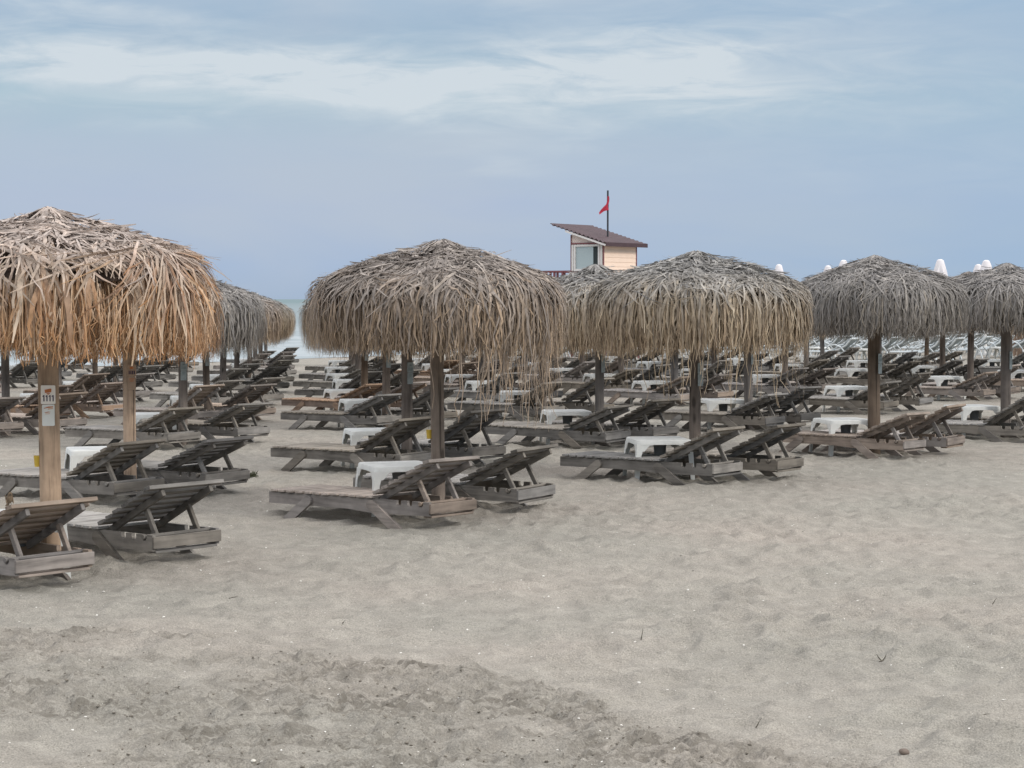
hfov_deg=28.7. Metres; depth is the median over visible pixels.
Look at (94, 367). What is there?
thatched umbrella
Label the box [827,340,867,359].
plastic lounger
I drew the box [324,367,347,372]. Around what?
plastic table
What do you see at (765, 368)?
wooden lounger
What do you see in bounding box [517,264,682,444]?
thatched umbrella
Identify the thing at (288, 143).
sky
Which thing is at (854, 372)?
plastic table
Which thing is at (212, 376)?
plastic table
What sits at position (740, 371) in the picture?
wooden lounger
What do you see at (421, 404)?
wooden lounger
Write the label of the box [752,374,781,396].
plastic table
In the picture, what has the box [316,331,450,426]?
thatched umbrella
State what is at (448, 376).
plastic table
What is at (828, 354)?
wooden lounger
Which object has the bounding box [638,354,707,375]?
wooden lounger
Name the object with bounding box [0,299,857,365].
sea
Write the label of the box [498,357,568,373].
wooden lounger
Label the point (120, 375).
wooden lounger
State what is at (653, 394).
wooden lounger
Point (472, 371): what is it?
wooden lounger
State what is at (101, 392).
wooden lounger
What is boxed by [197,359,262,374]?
wooden lounger
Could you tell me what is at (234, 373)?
wooden lounger
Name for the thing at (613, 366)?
wooden lounger
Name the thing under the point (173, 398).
plastic table
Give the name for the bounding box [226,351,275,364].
wooden lounger
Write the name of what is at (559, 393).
wooden lounger
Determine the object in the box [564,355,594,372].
wooden lounger
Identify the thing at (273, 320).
thatched umbrella
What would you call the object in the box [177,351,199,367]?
wooden lounger
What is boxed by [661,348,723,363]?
wooden lounger
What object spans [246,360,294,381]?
wooden lounger
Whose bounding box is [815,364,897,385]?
wooden lounger
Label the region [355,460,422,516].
plastic table
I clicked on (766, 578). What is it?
sand
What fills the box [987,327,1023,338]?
thatched umbrella
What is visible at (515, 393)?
plastic table
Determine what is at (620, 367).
thatched umbrella
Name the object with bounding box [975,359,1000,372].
plastic table
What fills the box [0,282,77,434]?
thatched umbrella
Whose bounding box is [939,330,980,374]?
thatched umbrella
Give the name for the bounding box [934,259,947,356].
closed parasol
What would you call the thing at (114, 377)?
thatched umbrella
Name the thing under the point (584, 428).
wooden lounger
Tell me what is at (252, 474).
weed tuft
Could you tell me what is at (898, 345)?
plastic lounger
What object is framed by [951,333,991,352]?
plastic lounger
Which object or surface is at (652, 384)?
plastic table
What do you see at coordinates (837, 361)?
wooden lounger
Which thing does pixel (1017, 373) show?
plastic table
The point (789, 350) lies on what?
plastic lounger
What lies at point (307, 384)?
wooden lounger
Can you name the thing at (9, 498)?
bird
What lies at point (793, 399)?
wooden lounger
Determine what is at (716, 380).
wooden lounger
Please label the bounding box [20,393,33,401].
plastic table
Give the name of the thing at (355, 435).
plastic table
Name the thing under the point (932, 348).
plastic lounger
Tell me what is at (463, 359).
thatched umbrella
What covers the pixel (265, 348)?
thatched umbrella
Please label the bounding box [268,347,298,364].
wooden lounger
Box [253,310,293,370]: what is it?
thatched umbrella
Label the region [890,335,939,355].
plastic lounger
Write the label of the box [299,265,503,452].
thatched umbrella
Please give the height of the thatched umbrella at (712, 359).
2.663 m
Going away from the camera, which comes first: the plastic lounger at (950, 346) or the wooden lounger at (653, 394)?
the wooden lounger at (653, 394)
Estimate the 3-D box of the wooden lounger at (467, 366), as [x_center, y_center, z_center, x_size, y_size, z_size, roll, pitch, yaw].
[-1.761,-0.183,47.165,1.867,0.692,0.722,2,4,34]
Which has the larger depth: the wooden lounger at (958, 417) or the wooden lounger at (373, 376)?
the wooden lounger at (373, 376)
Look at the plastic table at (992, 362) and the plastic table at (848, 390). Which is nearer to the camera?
the plastic table at (848, 390)
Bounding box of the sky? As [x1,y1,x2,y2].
[0,0,1023,298]
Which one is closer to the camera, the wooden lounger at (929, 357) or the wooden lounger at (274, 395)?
the wooden lounger at (274, 395)
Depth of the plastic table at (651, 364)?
53.23 m
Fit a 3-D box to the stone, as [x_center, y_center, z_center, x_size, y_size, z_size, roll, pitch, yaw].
[1.675,1.572,8.544,0.047,0.030,0.035,2,3,34]
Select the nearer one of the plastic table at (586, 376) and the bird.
the bird
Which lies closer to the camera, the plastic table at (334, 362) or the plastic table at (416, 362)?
the plastic table at (334, 362)
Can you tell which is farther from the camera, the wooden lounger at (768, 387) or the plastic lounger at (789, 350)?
the plastic lounger at (789, 350)
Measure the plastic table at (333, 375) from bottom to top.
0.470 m
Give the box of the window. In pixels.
[574,244,599,270]
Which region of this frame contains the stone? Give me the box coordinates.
[899,748,909,754]
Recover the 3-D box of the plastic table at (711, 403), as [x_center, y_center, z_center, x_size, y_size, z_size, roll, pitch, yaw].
[3.076,0.458,29.367,0.647,0.470,0.647,-1,3,-14]
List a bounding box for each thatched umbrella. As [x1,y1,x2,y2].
[0,206,231,548]
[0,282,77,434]
[13,352,61,384]
[59,273,228,478]
[92,351,97,387]
[107,278,264,444]
[113,357,117,381]
[147,285,267,417]
[220,297,284,395]
[234,291,290,389]
[247,293,293,377]
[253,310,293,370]
[258,310,295,365]
[264,307,295,359]
[295,301,368,385]
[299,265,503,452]
[306,239,569,513]
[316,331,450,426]
[352,347,354,364]
[355,351,360,369]
[460,351,464,373]
[478,345,483,372]
[501,349,506,389]
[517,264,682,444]
[520,283,594,417]
[579,351,584,376]
[582,250,814,478]
[618,353,624,383]
[671,341,707,404]
[674,279,815,429]
[711,348,716,376]
[782,329,832,395]
[801,254,971,453]
[804,340,808,365]
[820,336,824,354]
[821,326,941,344]
[880,337,881,353]
[924,332,952,363]
[925,263,1023,437]
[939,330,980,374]
[944,271,1014,398]
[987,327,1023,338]
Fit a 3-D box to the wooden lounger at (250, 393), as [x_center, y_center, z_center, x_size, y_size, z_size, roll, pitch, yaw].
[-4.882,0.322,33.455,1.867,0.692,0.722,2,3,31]
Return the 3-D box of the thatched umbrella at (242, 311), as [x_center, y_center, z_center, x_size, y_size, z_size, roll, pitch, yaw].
[-4.442,-0.213,26.784,2.278,2.676,2.344,1,3,0]
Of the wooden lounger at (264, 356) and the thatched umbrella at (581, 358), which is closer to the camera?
the thatched umbrella at (581, 358)
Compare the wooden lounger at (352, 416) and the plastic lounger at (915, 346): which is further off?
the plastic lounger at (915, 346)
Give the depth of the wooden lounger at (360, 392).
34.49 m
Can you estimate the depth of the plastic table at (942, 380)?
38.06 m
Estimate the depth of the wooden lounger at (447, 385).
42.27 m
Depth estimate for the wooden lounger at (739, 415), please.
28.41 m
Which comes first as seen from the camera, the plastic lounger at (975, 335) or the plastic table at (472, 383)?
the plastic table at (472, 383)
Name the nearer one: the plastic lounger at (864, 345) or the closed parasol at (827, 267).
the plastic lounger at (864, 345)
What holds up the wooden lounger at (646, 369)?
on the sand
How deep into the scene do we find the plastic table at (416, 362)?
59.97 m
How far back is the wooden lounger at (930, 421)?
24.66 m
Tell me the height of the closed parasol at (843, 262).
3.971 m
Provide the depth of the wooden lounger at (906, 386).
34.09 m
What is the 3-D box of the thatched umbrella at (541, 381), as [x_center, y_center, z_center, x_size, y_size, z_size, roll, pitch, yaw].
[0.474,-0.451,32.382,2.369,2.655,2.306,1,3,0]
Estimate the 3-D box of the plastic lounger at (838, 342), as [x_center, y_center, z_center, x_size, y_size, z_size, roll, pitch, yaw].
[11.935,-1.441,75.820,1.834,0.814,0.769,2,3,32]
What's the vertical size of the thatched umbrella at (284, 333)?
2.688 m
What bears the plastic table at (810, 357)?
on the sand
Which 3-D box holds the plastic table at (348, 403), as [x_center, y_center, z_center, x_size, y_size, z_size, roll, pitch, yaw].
[-2.335,0.473,30.962,0.647,0.470,0.647,-1,3,-15]
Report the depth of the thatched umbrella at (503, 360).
38.13 m
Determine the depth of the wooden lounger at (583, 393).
32.75 m
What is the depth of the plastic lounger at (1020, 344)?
70.47 m
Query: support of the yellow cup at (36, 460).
attached to the thatched umbrella at (57, 267)
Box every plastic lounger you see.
[760,340,803,357]
[791,336,826,346]
[797,336,846,356]
[803,335,852,354]
[809,338,858,359]
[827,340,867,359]
[857,337,900,357]
[860,337,913,357]
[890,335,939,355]
[890,338,948,361]
[897,336,946,353]
[909,337,964,360]
[912,334,962,351]
[938,336,992,358]
[946,334,981,353]
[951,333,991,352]
[958,335,1014,358]
[980,339,1023,356]
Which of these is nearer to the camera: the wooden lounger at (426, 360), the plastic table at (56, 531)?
the plastic table at (56, 531)
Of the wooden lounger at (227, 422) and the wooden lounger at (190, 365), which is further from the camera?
the wooden lounger at (190, 365)
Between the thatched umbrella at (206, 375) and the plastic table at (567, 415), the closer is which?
the plastic table at (567, 415)
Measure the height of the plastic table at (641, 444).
0.470 m
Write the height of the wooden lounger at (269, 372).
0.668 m
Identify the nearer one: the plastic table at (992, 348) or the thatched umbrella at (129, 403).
the thatched umbrella at (129, 403)
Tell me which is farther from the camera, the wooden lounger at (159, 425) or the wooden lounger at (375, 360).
the wooden lounger at (375, 360)
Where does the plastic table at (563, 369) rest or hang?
on the sand
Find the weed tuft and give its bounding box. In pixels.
[250,470,258,477]
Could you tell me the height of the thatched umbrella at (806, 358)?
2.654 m
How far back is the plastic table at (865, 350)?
67.32 m
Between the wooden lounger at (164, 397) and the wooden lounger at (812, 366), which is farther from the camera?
the wooden lounger at (812, 366)
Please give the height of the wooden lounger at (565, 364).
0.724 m
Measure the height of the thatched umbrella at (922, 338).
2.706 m
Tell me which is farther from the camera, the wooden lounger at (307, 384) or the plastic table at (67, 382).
the wooden lounger at (307, 384)
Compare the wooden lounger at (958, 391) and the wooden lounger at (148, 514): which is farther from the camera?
the wooden lounger at (958, 391)
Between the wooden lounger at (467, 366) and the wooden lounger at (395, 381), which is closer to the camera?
the wooden lounger at (395, 381)
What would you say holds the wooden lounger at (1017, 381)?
on the sand
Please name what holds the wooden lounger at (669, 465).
on the sand
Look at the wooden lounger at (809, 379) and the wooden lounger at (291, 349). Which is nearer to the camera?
the wooden lounger at (809, 379)
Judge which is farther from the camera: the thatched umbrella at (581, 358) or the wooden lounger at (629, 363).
the wooden lounger at (629, 363)
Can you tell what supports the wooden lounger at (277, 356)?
on the sand
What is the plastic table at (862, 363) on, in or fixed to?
on the sand
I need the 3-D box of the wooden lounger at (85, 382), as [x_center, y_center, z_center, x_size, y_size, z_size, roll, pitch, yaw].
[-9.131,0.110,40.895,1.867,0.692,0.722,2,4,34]
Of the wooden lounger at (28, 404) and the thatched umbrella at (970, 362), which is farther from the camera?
the thatched umbrella at (970, 362)
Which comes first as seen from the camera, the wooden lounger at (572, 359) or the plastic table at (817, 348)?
the wooden lounger at (572, 359)
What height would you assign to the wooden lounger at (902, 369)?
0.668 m
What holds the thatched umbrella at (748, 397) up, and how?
on the sand
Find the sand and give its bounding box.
[0,344,1023,767]
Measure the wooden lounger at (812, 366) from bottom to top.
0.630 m
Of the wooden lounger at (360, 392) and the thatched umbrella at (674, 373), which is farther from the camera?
the thatched umbrella at (674, 373)
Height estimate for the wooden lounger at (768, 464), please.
0.668 m
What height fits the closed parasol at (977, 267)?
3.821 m
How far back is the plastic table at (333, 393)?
34.84 m
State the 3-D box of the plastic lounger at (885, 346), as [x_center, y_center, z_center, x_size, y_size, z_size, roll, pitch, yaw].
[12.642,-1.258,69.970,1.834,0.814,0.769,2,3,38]
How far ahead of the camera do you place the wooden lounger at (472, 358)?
68.25 m
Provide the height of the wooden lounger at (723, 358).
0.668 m
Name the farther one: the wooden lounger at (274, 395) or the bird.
the wooden lounger at (274, 395)
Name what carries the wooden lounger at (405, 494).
on the sand
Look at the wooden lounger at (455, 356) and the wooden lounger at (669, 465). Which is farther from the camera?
the wooden lounger at (455, 356)
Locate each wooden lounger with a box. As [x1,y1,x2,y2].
[0,391,87,434]
[0,397,25,435]
[0,438,166,498]
[0,496,97,580]
[9,360,37,377]
[10,362,37,387]
[10,385,73,415]
[23,373,109,400]
[36,359,72,378]
[62,365,122,384]
[63,355,91,371]
[65,406,203,447]
[67,479,223,560]
[72,382,122,417]
[76,360,142,378]
[76,436,253,488]
[88,372,154,401]
[109,365,163,389]
[113,384,224,424]
[136,357,161,369]
[141,402,272,441]
[146,360,175,382]
[149,380,244,406]
[162,357,193,373]
[166,383,276,419]
[168,368,250,391]
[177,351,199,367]
[191,363,263,381]
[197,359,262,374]
[213,353,270,368]
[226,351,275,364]
[226,377,285,401]
[242,366,290,391]
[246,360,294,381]
[257,355,296,375]
[263,352,294,368]
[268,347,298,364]
[269,456,479,528]
[271,416,430,472]
[281,383,381,410]
[281,393,400,429]
[293,369,376,388]
[294,371,381,396]
[299,363,372,379]
[305,358,351,372]
[324,363,400,383]
[326,381,429,410]
[330,356,381,368]
[330,360,398,377]
[338,369,422,394]
[341,387,458,424]
[347,408,505,463]
[353,444,557,508]
[394,360,458,375]
[399,356,429,369]
[413,362,477,381]
[414,352,466,367]
[418,369,499,395]
[424,357,486,373]
[444,372,522,400]
[447,365,533,387]
[447,381,565,420]
[465,349,510,361]
[467,372,564,400]
[473,359,509,379]
[485,404,633,448]
[486,353,538,367]
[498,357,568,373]
[504,377,614,417]
[509,352,566,366]
[518,361,594,381]
[544,398,680,443]
[560,426,744,485]
[561,359,629,379]
[561,369,643,394]
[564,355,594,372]
[565,352,608,364]
[585,364,670,384]
[604,376,689,404]
[605,350,643,367]
[606,349,665,366]
[613,357,684,377]
[629,423,805,480]
[635,373,735,402]
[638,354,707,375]
[652,393,788,432]
[653,359,732,382]
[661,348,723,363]
[682,360,760,386]
[684,349,740,362]
[701,386,821,427]
[704,353,769,374]
[711,367,808,395]
[729,352,794,370]
[743,368,837,393]
[752,359,829,380]
[770,355,850,379]
[772,350,838,368]
[779,412,929,458]
[791,380,901,414]
[793,347,860,365]
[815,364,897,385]
[819,404,965,454]
[820,372,932,411]
[832,361,921,385]
[836,353,898,373]
[842,351,917,374]
[880,359,964,381]
[886,352,939,370]
[889,371,997,400]
[899,396,1023,441]
[906,351,963,369]
[906,358,989,382]
[922,364,1020,399]
[945,415,1023,434]
[955,352,1023,373]
[989,378,1023,386]
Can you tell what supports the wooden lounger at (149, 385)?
on the sand
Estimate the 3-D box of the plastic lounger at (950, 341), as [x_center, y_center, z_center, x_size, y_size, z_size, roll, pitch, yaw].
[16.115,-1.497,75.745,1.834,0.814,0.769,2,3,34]
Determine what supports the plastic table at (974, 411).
on the sand
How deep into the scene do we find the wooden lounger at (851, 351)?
58.15 m
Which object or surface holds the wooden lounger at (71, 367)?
on the sand
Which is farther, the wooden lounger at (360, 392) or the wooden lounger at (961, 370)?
the wooden lounger at (961, 370)
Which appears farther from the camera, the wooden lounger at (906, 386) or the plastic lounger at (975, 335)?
the plastic lounger at (975, 335)
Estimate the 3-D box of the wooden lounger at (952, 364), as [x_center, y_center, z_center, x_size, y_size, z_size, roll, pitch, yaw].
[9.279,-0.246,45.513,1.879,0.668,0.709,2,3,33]
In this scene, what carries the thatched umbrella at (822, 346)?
on the sand
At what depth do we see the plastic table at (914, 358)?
55.76 m
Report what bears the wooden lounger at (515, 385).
on the sand
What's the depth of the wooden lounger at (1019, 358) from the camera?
50.31 m
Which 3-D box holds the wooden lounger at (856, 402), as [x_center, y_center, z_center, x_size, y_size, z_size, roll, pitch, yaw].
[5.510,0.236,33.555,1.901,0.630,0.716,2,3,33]
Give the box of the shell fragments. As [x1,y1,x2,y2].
[1,459,1020,767]
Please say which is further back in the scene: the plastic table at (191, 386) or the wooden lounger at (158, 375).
the wooden lounger at (158, 375)
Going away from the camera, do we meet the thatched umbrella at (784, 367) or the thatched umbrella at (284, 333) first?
the thatched umbrella at (784, 367)
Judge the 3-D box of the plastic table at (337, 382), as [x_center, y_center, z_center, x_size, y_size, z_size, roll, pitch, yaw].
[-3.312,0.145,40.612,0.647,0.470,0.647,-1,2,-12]
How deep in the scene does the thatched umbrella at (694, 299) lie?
20.30 m
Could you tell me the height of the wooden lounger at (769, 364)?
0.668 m
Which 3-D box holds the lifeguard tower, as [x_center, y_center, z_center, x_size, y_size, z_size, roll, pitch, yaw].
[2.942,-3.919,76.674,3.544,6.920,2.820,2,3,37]
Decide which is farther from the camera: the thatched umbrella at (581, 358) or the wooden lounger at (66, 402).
the thatched umbrella at (581, 358)
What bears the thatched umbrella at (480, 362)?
on the sand
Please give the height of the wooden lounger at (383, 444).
0.692 m
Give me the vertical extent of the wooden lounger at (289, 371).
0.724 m
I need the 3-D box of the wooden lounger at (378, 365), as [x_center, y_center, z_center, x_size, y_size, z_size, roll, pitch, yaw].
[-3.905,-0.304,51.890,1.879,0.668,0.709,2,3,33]
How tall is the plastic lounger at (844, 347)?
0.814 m
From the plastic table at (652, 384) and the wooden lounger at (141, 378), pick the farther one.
the wooden lounger at (141, 378)
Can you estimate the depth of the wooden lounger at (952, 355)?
55.95 m
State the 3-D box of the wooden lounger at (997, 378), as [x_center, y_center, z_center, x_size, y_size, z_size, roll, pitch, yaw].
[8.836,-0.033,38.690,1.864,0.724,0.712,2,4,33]
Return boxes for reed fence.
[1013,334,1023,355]
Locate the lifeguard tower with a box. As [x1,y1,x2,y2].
[541,190,647,357]
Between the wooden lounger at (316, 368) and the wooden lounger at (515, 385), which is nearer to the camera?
the wooden lounger at (515, 385)
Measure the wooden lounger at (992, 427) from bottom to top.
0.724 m
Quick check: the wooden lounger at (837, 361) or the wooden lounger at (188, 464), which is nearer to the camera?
the wooden lounger at (188, 464)
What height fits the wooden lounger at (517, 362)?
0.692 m
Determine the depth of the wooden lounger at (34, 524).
13.56 m
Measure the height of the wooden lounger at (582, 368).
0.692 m
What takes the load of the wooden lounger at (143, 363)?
on the sand
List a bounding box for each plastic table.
[0,509,70,577]
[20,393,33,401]
[63,381,92,392]
[64,446,106,470]
[136,412,176,429]
[169,395,203,405]
[189,384,211,389]
[210,374,219,379]
[322,389,353,410]
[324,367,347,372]
[325,373,347,388]
[328,360,346,365]
[332,379,351,388]
[337,398,381,428]
[341,427,400,467]
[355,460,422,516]
[412,358,423,363]
[422,364,429,370]
[444,374,472,385]
[464,380,495,400]
[498,390,537,417]
[539,409,594,444]
[549,368,571,373]
[583,373,615,381]
[606,356,628,362]
[622,436,694,479]
[630,380,669,404]
[635,361,661,377]
[680,368,705,375]
[701,398,743,429]
[725,358,743,372]
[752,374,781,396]
[774,364,803,371]
[794,355,818,361]
[809,347,829,353]
[809,417,867,456]
[822,385,867,411]
[834,368,867,384]
[846,360,867,367]
[855,349,867,359]
[896,356,923,363]
[911,365,936,381]
[919,375,965,399]
[943,404,999,436]
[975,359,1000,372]
[988,347,1012,358]
[997,370,1023,389]
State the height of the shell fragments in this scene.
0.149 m
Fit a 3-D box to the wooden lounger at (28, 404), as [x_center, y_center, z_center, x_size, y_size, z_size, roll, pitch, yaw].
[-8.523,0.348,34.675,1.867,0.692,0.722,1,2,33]
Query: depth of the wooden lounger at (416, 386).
35.00 m
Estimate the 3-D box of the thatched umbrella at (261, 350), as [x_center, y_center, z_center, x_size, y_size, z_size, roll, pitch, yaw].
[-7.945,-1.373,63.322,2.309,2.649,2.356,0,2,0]
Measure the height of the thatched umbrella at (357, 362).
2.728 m
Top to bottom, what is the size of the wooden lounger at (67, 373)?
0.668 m
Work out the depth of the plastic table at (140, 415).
26.87 m
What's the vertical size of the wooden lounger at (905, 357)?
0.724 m
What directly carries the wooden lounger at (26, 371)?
on the sand
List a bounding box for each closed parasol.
[775,264,783,273]
[823,265,831,349]
[837,260,846,353]
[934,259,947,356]
[973,264,980,337]
[977,260,992,354]
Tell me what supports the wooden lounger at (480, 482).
on the sand
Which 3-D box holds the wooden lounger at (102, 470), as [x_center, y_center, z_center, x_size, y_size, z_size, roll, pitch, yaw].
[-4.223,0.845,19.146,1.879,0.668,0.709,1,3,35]
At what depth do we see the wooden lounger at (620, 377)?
41.81 m
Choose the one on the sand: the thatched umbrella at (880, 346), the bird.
the thatched umbrella at (880, 346)
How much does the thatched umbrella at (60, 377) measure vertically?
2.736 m
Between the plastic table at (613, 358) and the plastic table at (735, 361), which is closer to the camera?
the plastic table at (735, 361)
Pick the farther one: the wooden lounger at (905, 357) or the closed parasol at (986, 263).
the closed parasol at (986, 263)
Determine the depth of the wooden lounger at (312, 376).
50.71 m
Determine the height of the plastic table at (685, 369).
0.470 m
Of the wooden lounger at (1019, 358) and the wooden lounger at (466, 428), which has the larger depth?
the wooden lounger at (1019, 358)
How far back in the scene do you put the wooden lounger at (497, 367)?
47.56 m
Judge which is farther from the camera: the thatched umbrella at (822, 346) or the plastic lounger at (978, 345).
the plastic lounger at (978, 345)
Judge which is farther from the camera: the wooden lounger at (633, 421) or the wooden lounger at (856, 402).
the wooden lounger at (856, 402)
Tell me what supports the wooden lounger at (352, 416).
on the sand
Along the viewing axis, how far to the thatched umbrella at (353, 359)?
51.06 m
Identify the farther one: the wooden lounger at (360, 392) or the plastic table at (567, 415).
the wooden lounger at (360, 392)
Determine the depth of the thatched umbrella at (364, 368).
34.77 m
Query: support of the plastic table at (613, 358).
on the sand
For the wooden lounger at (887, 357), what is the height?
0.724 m
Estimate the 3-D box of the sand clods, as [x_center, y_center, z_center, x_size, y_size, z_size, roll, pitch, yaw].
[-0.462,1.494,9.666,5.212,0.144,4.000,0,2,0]
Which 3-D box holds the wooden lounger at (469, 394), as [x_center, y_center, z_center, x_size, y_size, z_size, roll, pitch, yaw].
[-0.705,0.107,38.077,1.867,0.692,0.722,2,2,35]
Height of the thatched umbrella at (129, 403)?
2.699 m
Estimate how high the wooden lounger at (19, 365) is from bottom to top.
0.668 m
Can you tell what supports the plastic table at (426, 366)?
on the sand
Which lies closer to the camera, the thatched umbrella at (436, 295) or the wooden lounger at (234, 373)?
the thatched umbrella at (436, 295)
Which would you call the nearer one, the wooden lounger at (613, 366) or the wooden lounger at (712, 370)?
the wooden lounger at (712, 370)
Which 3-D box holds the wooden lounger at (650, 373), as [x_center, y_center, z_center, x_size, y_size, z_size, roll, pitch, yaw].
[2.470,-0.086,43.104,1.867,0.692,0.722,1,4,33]
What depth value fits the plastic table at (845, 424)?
24.57 m
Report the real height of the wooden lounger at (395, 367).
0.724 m
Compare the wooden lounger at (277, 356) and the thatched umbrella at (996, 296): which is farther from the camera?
the wooden lounger at (277, 356)
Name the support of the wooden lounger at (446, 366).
on the sand
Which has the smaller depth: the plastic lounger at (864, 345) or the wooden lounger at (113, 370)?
the wooden lounger at (113, 370)
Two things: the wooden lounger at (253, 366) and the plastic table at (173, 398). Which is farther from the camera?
the wooden lounger at (253, 366)
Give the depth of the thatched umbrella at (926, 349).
55.57 m
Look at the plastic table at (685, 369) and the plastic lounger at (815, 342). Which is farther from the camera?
the plastic lounger at (815, 342)
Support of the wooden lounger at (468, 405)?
on the sand
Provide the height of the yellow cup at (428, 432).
0.080 m
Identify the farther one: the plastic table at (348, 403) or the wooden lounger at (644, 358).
the wooden lounger at (644, 358)
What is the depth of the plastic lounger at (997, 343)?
68.66 m
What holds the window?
in the lifeguard tower
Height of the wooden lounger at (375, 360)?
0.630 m
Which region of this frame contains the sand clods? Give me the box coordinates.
[1,626,856,767]
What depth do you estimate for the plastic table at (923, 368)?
45.69 m
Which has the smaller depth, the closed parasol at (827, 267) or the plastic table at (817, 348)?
the plastic table at (817, 348)
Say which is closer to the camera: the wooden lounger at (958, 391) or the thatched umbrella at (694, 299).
the thatched umbrella at (694, 299)
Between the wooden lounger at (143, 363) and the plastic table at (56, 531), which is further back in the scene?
the wooden lounger at (143, 363)
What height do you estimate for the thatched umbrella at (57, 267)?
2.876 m
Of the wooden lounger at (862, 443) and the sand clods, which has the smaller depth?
the sand clods
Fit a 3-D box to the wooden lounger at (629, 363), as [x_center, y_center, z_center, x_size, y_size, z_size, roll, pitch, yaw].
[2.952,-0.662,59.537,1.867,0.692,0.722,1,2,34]
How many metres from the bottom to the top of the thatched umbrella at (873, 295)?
2.769 m
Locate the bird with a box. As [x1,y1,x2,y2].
[5,492,13,505]
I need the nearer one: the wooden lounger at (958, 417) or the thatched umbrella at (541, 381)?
the wooden lounger at (958, 417)
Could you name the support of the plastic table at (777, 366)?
on the sand
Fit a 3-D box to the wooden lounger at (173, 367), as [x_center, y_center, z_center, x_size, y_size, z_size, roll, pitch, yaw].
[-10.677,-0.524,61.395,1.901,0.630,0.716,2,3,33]
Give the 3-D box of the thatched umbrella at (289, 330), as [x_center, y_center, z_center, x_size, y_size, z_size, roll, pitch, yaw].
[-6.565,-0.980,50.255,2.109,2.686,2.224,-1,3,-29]
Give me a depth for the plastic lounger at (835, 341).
74.76 m
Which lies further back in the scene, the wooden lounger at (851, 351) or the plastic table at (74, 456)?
the wooden lounger at (851, 351)
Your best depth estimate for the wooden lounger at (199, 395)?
32.26 m
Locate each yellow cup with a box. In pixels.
[33,455,39,466]
[426,429,430,438]
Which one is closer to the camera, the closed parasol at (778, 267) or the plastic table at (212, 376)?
the plastic table at (212, 376)
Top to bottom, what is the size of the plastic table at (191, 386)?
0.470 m
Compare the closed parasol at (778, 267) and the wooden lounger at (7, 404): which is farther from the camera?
the closed parasol at (778, 267)

